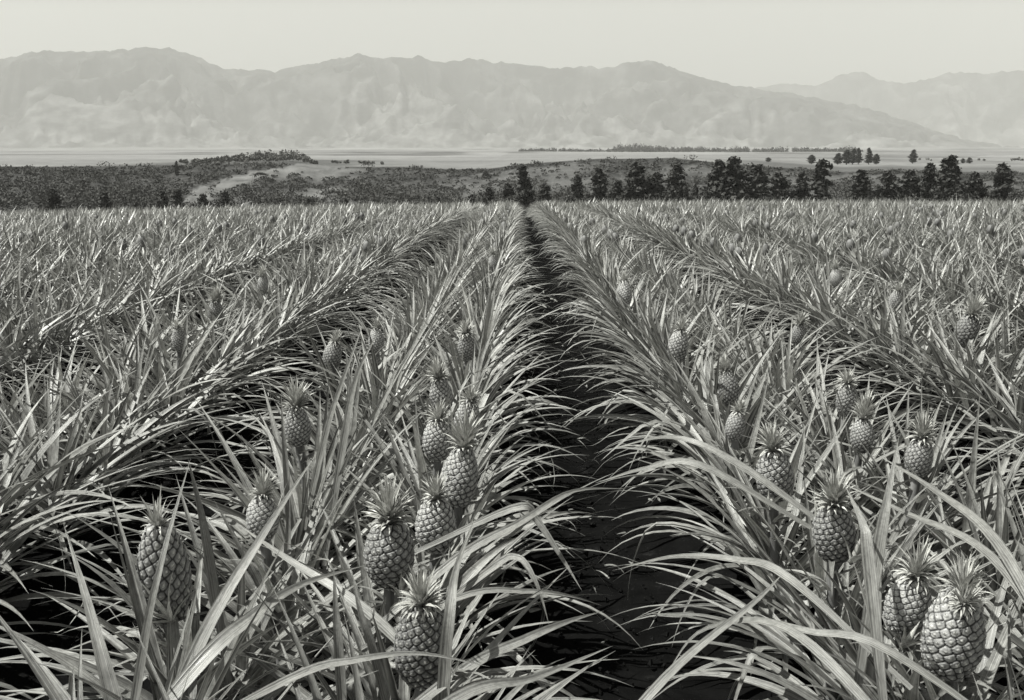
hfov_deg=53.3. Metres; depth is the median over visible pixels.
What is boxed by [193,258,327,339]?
pineapple plant
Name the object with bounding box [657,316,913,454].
pineapple plant
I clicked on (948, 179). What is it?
tree
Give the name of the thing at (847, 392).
pineapple plant
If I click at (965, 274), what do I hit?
pineapple plant
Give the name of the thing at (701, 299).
pineapple plant
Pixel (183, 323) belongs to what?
pineapple plant
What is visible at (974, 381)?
pineapple plant
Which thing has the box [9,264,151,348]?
pineapple plant
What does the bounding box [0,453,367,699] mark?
pineapple plant
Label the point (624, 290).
pineapple plant
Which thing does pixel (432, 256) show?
pineapple plant
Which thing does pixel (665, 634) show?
soil clods
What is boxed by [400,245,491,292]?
pineapple plant
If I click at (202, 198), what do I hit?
tree
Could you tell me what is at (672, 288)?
pineapple plant
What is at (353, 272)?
pineapple plant
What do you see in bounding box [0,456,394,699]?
pineapple plant
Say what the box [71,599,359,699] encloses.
pineapple plant
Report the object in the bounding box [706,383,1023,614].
pineapple plant
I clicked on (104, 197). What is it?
tree
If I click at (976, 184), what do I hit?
tree
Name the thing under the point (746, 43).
sky
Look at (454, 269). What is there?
pineapple plant
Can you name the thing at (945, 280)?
pineapple plant
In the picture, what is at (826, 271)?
pineapple plant
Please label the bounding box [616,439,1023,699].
pineapple plant
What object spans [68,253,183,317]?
pineapple plant
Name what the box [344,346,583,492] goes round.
pineapple plant
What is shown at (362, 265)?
pineapple plant
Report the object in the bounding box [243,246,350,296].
pineapple plant
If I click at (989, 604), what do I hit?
pineapple plant
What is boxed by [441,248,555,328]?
pineapple plant
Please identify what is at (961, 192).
tree
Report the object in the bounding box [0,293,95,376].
pineapple plant
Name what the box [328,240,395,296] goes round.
pineapple plant
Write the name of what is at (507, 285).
pineapple plant
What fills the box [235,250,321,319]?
pineapple plant
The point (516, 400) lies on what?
pineapple plant
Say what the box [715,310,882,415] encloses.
pineapple plant
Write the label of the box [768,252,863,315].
pineapple plant
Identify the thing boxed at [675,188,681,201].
tree
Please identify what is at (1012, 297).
pineapple plant
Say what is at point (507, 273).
pineapple plant
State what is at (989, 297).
pineapple plant
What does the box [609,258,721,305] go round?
pineapple plant
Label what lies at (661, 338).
pineapple plant
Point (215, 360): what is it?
pineapple plant
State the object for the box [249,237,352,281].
pineapple plant
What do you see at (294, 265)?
pineapple plant
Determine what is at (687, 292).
pineapple plant
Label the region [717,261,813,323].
pineapple plant
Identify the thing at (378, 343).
pineapple plant
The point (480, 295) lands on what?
pineapple plant
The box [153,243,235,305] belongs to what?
pineapple plant
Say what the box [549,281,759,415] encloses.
pineapple plant
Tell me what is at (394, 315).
pineapple plant
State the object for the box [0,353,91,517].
pineapple plant
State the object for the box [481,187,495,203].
tree
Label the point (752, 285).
pineapple plant
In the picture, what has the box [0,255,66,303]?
pineapple plant
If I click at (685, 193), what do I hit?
tree
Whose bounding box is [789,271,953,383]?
pineapple plant
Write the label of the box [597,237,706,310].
pineapple plant
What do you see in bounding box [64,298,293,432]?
pineapple plant
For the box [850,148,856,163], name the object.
tree
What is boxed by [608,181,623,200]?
tree
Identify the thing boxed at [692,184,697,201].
tree
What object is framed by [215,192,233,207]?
tree
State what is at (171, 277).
pineapple plant
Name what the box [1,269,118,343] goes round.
pineapple plant
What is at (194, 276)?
pineapple plant
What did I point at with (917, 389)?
pineapple plant
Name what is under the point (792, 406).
pineapple plant
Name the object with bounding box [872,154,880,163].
tree
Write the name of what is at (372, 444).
pineapple plant
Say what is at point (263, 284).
pineapple plant
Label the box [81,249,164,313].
pineapple plant
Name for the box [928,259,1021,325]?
pineapple plant
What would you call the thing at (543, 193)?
tree
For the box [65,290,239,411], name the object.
pineapple plant
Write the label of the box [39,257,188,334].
pineapple plant
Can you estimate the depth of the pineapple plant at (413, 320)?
7.52 m
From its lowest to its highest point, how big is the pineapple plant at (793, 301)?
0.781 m
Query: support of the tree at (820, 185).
on the ground
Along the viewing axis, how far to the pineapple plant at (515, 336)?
8.07 m
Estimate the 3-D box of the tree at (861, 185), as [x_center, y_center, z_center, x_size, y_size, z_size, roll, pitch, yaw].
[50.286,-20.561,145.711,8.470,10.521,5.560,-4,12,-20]
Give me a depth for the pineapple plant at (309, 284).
10.08 m
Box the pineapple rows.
[0,194,1023,699]
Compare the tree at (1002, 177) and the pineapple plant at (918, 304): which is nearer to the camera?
the pineapple plant at (918, 304)
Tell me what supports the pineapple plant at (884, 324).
on the ground
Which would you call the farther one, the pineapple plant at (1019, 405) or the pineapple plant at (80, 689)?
the pineapple plant at (1019, 405)
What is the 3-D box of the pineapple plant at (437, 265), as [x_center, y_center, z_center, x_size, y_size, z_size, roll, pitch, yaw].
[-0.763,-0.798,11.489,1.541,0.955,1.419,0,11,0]
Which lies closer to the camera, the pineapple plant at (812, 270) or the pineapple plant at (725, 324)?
the pineapple plant at (725, 324)
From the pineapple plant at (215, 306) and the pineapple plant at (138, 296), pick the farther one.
the pineapple plant at (138, 296)
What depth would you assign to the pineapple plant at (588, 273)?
12.51 m
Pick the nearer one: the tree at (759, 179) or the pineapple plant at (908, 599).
the pineapple plant at (908, 599)
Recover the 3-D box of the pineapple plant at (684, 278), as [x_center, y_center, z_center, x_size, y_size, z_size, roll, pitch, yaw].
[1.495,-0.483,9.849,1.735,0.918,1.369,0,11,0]
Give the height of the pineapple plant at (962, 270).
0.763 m
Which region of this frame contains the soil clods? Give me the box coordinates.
[3,312,1017,699]
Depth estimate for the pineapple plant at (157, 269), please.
12.04 m
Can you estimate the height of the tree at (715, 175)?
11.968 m
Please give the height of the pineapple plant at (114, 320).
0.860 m
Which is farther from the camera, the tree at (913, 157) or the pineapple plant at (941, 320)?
the tree at (913, 157)
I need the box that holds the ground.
[0,147,1023,699]
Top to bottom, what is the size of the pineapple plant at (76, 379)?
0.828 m
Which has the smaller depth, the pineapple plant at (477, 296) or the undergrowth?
the pineapple plant at (477, 296)
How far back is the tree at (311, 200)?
164.87 m
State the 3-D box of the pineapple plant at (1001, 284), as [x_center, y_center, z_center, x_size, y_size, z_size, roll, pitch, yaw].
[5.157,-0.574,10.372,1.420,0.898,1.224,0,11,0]
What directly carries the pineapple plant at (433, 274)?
on the ground
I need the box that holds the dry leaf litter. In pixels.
[95,291,1014,670]
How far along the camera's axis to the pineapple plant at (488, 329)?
7.16 m
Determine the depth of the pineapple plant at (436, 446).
3.89 m
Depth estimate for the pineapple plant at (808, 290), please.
10.29 m
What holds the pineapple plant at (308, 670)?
on the ground
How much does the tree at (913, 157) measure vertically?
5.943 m
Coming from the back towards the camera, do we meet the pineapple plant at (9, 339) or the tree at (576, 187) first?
the tree at (576, 187)
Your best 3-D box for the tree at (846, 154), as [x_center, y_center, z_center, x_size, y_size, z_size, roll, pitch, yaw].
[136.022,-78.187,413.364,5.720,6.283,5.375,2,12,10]
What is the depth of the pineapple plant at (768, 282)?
11.39 m
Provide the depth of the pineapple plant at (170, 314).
7.73 m
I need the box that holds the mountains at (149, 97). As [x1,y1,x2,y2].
[0,47,1020,147]
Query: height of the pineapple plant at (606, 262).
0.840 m
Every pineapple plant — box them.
[0,253,57,305]
[0,255,57,307]
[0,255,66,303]
[0,263,32,306]
[0,272,59,375]
[0,276,120,364]
[0,279,85,349]
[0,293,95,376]
[0,296,97,395]
[0,306,60,408]
[0,309,62,400]
[0,328,194,448]
[0,332,158,482]
[0,337,272,492]
[0,352,240,522]
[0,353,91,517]
[0,359,137,489]
[0,363,230,580]
[0,378,217,532]
[0,381,193,632]
[0,384,177,624]
[0,439,138,641]
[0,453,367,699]
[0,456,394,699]
[0,477,484,699]
[0,486,394,699]
[1,258,103,364]
[1,265,111,340]
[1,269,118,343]
[6,320,280,467]
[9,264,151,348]
[10,278,132,357]
[16,304,230,423]
[22,269,132,324]
[27,270,134,353]
[29,257,158,341]
[32,464,475,699]
[35,321,280,487]
[37,320,515,690]
[38,252,141,331]
[38,310,222,437]
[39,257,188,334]
[48,261,155,329]
[55,297,234,399]
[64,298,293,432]
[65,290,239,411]
[65,472,630,699]
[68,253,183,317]
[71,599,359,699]
[78,281,264,382]
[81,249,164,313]
[83,242,204,304]
[83,306,281,457]
[87,377,475,680]
[90,262,196,331]
[91,245,208,314]
[93,258,202,321]
[98,280,263,373]
[104,248,221,315]
[108,248,212,319]
[117,236,195,304]
[118,294,319,433]
[126,242,222,313]
[133,283,303,398]
[133,624,169,699]
[144,275,284,355]
[149,299,312,401]
[150,247,238,306]
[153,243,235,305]
[155,418,478,626]
[158,280,342,407]
[158,375,430,569]
[162,263,287,346]
[162,285,282,351]
[165,244,239,298]
[179,357,508,549]
[179,519,780,699]
[190,273,345,401]
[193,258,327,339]
[195,263,309,320]
[196,347,498,517]
[208,269,364,361]
[211,470,612,698]
[213,487,622,699]
[217,342,502,484]
[218,306,505,466]
[221,272,358,359]
[222,315,422,447]
[224,263,328,349]
[224,279,354,363]
[225,409,651,650]
[228,257,325,329]
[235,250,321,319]
[236,260,320,291]
[239,312,509,455]
[240,580,612,699]
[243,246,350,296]
[243,249,372,344]
[243,396,584,588]
[248,255,370,356]
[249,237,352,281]
[268,240,367,302]
[268,267,380,350]
[269,250,337,289]
[269,265,375,327]
[277,303,455,425]
[282,246,385,317]
[289,259,386,321]
[295,248,398,308]
[297,309,461,412]
[298,403,642,690]
[300,252,388,309]
[301,255,394,316]
[303,261,488,397]
[304,302,476,411]
[304,383,597,599]
[305,237,401,304]
[314,248,401,310]
[322,268,463,376]
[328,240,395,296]
[328,292,462,377]
[335,383,576,578]
[339,266,505,335]
[341,265,488,364]
[341,356,555,533]
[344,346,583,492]
[347,268,481,363]
[352,258,486,344]
[359,332,593,480]
[363,254,504,327]
[365,265,487,333]
[366,316,558,441]
[368,250,509,321]
[369,277,575,413]
[373,243,471,330]
[375,244,488,297]
[379,262,474,308]
[382,317,576,460]
[384,304,583,419]
[389,303,574,438]
[391,242,486,290]
[393,228,500,303]
[394,243,485,313]
[398,287,579,438]
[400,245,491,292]
[405,240,486,293]
[406,263,553,372]
[419,253,553,329]
[419,255,560,327]
[420,296,569,369]
[421,270,585,381]
[421,283,558,363]
[424,281,545,365]
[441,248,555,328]
[443,230,540,292]
[452,242,544,316]
[452,263,543,328]
[453,246,540,303]
[454,268,559,336]
[455,248,554,312]
[457,247,546,297]
[464,253,545,323]
[548,262,670,353]
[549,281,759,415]
[550,254,653,320]
[551,242,658,318]
[551,245,642,305]
[551,249,655,345]
[552,242,627,307]
[555,241,636,307]
[555,318,806,475]
[557,261,644,317]
[557,265,663,339]
[557,273,700,364]
[558,255,687,360]
[559,252,659,317]
[560,256,643,311]
[563,293,770,426]
[567,269,720,385]
[568,270,677,360]
[569,276,662,343]
[569,288,706,384]
[570,318,838,475]
[574,290,746,417]
[578,307,766,455]
[582,355,902,509]
[583,258,745,327]
[585,298,714,391]
[587,240,712,294]
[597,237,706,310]
[597,251,740,317]
[598,234,690,280]
[598,327,838,521]
[599,458,1023,699]
[600,249,728,308]
[600,377,878,581]
[603,384,934,676]
[605,355,872,504]
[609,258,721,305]
[609,435,1023,699]
[611,414,913,687]
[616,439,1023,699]
[617,243,686,286]
[618,246,705,295]
[620,268,784,357]
[622,255,706,301]
[629,259,763,343]
[630,261,782,352]
[632,285,791,371]
[636,489,1023,699]
[639,275,792,358]
[643,301,875,433]
[644,286,842,380]
[644,317,895,420]
[647,258,745,344]
[650,336,900,457]
[651,276,737,318]
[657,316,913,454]
[673,601,1014,699]
[686,333,996,502]
[690,343,946,493]
[690,360,993,495]
[698,229,805,300]
[698,239,781,306]
[698,245,794,305]
[703,389,986,569]
[705,387,1023,595]
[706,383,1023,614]
[709,368,1023,569]
[715,248,790,312]
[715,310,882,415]
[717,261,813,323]
[720,259,808,315]
[721,250,829,330]
[727,248,843,324]
[740,252,829,306]
[740,264,856,330]
[741,249,844,291]
[741,410,1023,661]
[742,266,859,339]
[747,266,913,352]
[753,274,876,353]
[757,251,896,357]
[763,393,1023,631]
[764,246,881,300]
[767,244,831,289]
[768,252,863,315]
[773,258,867,324]
[775,253,888,321]
[777,453,1023,699]
[778,275,891,360]
[786,252,876,304]
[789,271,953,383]
[793,260,922,339]
[797,432,1023,696]
[806,291,948,388]
[809,281,953,385]
[810,271,949,326]
[813,262,965,349]
[820,287,988,389]
[826,616,1023,699]
[827,310,1010,403]
[835,277,989,356]
[843,268,974,375]
[848,292,993,372]
[854,442,1023,692]
[858,301,1023,421]
[860,251,943,298]
[864,291,1023,435]
[864,308,1023,433]
[870,291,1023,404]
[873,288,1023,368]
[874,250,955,307]
[877,250,986,310]
[880,291,1022,399]
[884,474,1023,699]
[886,250,973,306]
[889,362,1023,472]
[890,325,1023,460]
[896,258,984,317]
[896,353,1023,475]
[900,298,1023,422]
[903,250,1020,320]
[908,239,1017,304]
[913,254,1011,305]
[925,252,1021,317]
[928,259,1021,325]
[929,317,1022,400]
[931,253,1019,315]
[941,266,1023,350]
[942,270,1023,336]
[946,315,1023,408]
[961,254,1023,338]
[962,251,1023,315]
[966,249,1021,326]
[973,279,1023,347]
[982,280,1023,353]
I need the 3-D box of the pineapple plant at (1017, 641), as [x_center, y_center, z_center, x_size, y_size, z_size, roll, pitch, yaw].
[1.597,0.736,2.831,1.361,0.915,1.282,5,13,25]
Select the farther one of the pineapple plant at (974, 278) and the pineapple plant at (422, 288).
the pineapple plant at (974, 278)
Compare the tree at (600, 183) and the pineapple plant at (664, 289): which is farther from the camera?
the tree at (600, 183)
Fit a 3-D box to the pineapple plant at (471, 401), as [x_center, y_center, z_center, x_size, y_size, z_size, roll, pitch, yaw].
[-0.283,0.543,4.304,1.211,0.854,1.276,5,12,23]
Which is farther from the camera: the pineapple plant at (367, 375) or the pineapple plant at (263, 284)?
the pineapple plant at (263, 284)
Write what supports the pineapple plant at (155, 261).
on the ground
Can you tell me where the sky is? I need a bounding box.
[0,0,1023,87]
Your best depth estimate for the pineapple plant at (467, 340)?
6.17 m
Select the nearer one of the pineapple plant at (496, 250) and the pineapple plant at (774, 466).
the pineapple plant at (774, 466)
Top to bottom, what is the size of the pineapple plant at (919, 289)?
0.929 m
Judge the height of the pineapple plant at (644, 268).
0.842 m
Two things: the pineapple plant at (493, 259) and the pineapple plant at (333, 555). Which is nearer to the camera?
the pineapple plant at (333, 555)
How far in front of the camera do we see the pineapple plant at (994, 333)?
7.32 m
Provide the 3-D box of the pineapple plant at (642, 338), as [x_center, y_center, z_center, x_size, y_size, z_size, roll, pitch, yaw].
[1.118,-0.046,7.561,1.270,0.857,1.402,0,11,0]
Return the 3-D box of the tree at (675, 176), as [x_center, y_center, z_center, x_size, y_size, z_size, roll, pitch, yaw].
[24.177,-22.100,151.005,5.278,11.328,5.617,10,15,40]
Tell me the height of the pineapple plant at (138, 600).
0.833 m
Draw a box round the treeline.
[518,142,863,151]
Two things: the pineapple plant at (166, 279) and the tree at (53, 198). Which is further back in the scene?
the tree at (53, 198)
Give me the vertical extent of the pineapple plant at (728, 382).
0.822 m
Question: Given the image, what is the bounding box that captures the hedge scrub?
[179,149,1023,164]
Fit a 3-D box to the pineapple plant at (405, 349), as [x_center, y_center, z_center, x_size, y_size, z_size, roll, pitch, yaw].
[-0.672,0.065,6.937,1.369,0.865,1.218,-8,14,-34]
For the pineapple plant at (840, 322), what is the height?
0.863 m
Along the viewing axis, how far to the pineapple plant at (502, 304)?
9.59 m
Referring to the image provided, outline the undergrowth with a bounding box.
[126,185,1023,217]
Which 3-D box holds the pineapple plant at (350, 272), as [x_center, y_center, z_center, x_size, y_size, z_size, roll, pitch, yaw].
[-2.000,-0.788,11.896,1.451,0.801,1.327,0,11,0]
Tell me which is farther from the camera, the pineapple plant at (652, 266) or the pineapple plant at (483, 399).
the pineapple plant at (652, 266)
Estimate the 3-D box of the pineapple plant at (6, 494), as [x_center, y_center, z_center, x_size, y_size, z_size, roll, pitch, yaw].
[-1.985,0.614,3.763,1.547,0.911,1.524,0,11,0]
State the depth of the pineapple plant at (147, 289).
10.31 m
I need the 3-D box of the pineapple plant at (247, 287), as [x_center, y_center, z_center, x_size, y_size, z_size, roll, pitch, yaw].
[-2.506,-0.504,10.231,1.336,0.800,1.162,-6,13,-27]
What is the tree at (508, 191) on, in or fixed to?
on the ground
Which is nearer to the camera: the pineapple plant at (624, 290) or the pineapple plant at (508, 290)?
the pineapple plant at (624, 290)
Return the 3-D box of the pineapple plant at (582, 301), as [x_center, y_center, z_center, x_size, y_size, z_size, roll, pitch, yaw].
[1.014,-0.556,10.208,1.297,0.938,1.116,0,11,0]
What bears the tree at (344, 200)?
on the ground
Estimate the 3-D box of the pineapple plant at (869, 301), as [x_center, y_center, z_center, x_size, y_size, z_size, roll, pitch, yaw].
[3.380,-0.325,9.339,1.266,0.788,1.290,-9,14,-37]
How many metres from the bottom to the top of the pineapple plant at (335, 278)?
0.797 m
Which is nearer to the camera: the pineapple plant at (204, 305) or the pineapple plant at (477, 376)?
the pineapple plant at (477, 376)
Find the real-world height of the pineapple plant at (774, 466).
0.882 m
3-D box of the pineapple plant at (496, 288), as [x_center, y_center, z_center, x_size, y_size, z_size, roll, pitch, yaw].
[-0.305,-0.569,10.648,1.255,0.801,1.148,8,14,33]
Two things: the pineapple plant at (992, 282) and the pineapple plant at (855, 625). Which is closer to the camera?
the pineapple plant at (855, 625)
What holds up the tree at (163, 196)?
on the ground
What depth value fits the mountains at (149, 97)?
5254.93 m
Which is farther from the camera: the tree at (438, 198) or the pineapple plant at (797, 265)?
the tree at (438, 198)
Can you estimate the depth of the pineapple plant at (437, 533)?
2.95 m
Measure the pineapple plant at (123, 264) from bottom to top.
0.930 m
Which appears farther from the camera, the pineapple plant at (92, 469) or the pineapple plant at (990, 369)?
the pineapple plant at (990, 369)
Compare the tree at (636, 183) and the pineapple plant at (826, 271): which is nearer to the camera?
the pineapple plant at (826, 271)
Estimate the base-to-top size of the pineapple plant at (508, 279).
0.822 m
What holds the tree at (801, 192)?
on the ground
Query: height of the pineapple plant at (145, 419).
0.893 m
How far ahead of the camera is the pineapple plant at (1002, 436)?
5.41 m
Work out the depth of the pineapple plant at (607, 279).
10.81 m
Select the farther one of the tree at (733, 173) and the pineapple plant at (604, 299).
the tree at (733, 173)
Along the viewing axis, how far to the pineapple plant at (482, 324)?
7.42 m
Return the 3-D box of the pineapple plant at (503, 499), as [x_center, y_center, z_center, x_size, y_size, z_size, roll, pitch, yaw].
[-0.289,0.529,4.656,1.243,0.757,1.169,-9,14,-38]
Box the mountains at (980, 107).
[756,70,1023,146]
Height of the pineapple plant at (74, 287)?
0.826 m
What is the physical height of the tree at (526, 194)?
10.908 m
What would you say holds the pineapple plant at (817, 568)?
on the ground
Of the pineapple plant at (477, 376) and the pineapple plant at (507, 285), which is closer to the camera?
the pineapple plant at (477, 376)
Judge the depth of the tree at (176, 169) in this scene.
280.91 m
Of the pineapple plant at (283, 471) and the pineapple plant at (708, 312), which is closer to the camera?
the pineapple plant at (283, 471)
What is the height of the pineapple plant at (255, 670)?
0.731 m
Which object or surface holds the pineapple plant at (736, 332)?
on the ground
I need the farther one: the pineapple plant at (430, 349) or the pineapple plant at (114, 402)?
the pineapple plant at (430, 349)
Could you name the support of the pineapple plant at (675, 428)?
on the ground
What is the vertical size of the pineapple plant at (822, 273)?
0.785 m
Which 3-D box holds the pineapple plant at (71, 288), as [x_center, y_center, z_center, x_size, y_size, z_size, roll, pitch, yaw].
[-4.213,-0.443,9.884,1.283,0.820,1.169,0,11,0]
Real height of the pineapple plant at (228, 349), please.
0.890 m
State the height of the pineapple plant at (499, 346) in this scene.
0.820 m
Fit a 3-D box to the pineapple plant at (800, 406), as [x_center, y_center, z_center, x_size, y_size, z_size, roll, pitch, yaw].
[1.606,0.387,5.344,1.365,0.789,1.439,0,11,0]
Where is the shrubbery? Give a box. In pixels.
[0,155,1023,212]
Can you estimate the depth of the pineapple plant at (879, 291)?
9.15 m
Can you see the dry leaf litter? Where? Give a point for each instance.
(549, 473)
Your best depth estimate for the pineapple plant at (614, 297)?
9.07 m
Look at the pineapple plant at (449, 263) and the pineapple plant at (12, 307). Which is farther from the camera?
the pineapple plant at (449, 263)
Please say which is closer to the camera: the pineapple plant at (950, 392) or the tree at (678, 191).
the pineapple plant at (950, 392)
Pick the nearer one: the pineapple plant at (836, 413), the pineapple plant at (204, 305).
the pineapple plant at (836, 413)
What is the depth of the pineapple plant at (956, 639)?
2.27 m
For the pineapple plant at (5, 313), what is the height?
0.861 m
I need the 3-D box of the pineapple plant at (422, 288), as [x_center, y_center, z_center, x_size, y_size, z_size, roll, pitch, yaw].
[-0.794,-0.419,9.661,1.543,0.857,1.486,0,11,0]
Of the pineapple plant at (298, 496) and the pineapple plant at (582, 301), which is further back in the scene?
the pineapple plant at (582, 301)
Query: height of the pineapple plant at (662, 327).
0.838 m
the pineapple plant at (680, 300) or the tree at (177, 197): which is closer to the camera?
the pineapple plant at (680, 300)
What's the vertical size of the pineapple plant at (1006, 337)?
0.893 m
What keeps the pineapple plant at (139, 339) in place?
on the ground
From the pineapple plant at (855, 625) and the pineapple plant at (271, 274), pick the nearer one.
the pineapple plant at (855, 625)
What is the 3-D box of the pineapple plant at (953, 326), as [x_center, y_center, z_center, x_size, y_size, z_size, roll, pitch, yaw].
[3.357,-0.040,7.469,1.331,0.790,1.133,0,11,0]
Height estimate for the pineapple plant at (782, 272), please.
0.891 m
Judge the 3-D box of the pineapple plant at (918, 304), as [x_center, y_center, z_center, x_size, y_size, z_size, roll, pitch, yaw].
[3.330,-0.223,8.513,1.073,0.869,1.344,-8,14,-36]
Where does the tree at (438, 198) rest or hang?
on the ground
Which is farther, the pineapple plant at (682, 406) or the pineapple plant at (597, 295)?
the pineapple plant at (597, 295)
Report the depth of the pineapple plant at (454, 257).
12.68 m
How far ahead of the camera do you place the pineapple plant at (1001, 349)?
6.24 m
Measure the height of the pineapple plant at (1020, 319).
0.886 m
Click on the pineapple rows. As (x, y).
(876, 234)
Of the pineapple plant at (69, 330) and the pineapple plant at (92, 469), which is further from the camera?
the pineapple plant at (69, 330)
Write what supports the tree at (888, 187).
on the ground
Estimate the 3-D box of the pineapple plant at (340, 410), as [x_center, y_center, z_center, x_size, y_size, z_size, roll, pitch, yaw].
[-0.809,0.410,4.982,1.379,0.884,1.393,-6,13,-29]
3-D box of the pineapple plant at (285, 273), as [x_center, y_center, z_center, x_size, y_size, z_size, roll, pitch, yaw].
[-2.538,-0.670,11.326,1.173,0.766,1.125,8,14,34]
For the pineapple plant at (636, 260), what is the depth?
12.38 m
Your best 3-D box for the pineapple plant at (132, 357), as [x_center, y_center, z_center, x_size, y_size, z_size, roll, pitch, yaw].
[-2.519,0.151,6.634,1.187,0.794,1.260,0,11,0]
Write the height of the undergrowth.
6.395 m
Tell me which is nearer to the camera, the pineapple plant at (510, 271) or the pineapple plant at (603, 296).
the pineapple plant at (603, 296)
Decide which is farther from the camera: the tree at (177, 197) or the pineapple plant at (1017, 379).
the tree at (177, 197)
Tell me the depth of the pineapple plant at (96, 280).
10.75 m
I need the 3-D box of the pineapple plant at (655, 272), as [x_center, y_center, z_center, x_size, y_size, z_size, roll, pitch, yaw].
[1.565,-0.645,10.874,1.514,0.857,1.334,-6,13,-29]
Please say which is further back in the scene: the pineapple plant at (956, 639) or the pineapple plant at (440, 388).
the pineapple plant at (440, 388)
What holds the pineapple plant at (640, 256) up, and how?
on the ground
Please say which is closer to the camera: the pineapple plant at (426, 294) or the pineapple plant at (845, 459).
the pineapple plant at (845, 459)
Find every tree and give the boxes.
[45,188,67,212]
[96,192,114,210]
[158,191,170,206]
[170,189,184,209]
[173,161,179,174]
[193,193,211,207]
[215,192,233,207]
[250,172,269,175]
[301,197,316,206]
[337,198,350,206]
[433,196,440,203]
[468,194,475,203]
[481,170,491,176]
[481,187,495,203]
[500,182,514,202]
[511,165,535,215]
[535,183,554,203]
[567,175,584,201]
[585,167,611,202]
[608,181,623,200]
[616,162,652,202]
[643,172,667,202]
[664,162,691,201]
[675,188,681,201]
[683,187,689,201]
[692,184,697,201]
[703,156,753,202]
[703,159,728,201]
[740,164,774,202]
[766,172,794,201]
[790,171,812,201]
[803,158,834,200]
[806,155,815,163]
[833,153,842,164]
[841,149,853,164]
[845,169,872,201]
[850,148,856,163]
[854,148,863,163]
[864,148,873,163]
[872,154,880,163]
[873,170,900,200]
[894,169,925,201]
[908,149,918,163]
[917,162,938,202]
[929,154,969,202]
[947,185,972,202]
[961,171,988,202]
[981,162,1014,201]
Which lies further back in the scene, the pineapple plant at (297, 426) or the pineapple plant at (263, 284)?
the pineapple plant at (263, 284)
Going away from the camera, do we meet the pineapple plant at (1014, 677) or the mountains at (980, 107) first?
the pineapple plant at (1014, 677)
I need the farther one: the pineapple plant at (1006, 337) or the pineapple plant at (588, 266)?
the pineapple plant at (588, 266)
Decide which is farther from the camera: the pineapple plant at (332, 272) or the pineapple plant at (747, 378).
the pineapple plant at (332, 272)
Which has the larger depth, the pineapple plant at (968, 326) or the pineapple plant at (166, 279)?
the pineapple plant at (166, 279)
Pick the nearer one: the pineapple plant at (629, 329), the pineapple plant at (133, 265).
the pineapple plant at (629, 329)
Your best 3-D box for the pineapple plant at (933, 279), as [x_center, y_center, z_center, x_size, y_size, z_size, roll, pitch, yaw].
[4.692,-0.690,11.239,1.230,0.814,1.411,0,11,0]
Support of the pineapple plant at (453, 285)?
on the ground
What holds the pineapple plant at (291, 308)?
on the ground
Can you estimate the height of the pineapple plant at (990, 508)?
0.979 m
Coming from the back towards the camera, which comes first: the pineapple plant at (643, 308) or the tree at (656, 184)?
the tree at (656, 184)
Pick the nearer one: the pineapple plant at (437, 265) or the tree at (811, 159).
the pineapple plant at (437, 265)
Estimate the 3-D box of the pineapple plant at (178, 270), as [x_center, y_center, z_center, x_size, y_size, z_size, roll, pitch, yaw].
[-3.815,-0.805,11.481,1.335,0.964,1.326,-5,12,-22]
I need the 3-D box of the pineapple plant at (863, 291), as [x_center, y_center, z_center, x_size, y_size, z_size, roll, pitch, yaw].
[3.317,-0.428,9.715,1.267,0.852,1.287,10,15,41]
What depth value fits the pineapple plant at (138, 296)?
10.69 m
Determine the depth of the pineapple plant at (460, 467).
3.42 m
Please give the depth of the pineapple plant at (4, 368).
7.55 m
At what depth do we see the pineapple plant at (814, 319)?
9.63 m
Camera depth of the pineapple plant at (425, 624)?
2.20 m
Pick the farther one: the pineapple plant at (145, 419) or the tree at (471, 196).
the tree at (471, 196)
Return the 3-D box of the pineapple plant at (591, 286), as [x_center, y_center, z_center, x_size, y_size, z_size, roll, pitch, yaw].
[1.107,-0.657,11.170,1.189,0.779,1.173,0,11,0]
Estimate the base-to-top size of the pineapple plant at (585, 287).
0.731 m
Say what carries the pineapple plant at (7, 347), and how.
on the ground
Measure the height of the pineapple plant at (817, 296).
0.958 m
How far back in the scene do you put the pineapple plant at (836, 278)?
10.06 m
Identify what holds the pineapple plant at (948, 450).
on the ground
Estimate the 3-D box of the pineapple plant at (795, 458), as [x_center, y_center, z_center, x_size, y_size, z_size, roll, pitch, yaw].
[0.965,0.574,4.044,1.392,0.884,1.380,-7,13,-30]
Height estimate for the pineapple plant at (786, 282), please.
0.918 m
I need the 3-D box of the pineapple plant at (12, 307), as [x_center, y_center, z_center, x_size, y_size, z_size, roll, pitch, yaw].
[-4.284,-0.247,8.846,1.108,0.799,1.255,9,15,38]
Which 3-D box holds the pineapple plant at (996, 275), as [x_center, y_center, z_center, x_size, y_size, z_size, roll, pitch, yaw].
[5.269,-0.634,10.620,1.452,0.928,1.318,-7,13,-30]
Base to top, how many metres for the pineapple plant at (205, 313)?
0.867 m
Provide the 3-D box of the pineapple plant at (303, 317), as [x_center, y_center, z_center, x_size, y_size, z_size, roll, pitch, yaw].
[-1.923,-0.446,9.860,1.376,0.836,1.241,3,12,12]
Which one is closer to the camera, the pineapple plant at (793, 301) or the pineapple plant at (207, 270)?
the pineapple plant at (793, 301)
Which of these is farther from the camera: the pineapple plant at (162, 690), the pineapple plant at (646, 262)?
the pineapple plant at (646, 262)
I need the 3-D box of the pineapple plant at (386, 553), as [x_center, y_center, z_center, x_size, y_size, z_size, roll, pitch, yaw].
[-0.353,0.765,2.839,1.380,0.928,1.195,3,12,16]
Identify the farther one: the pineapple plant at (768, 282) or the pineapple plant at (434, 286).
the pineapple plant at (768, 282)
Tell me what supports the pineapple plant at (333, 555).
on the ground

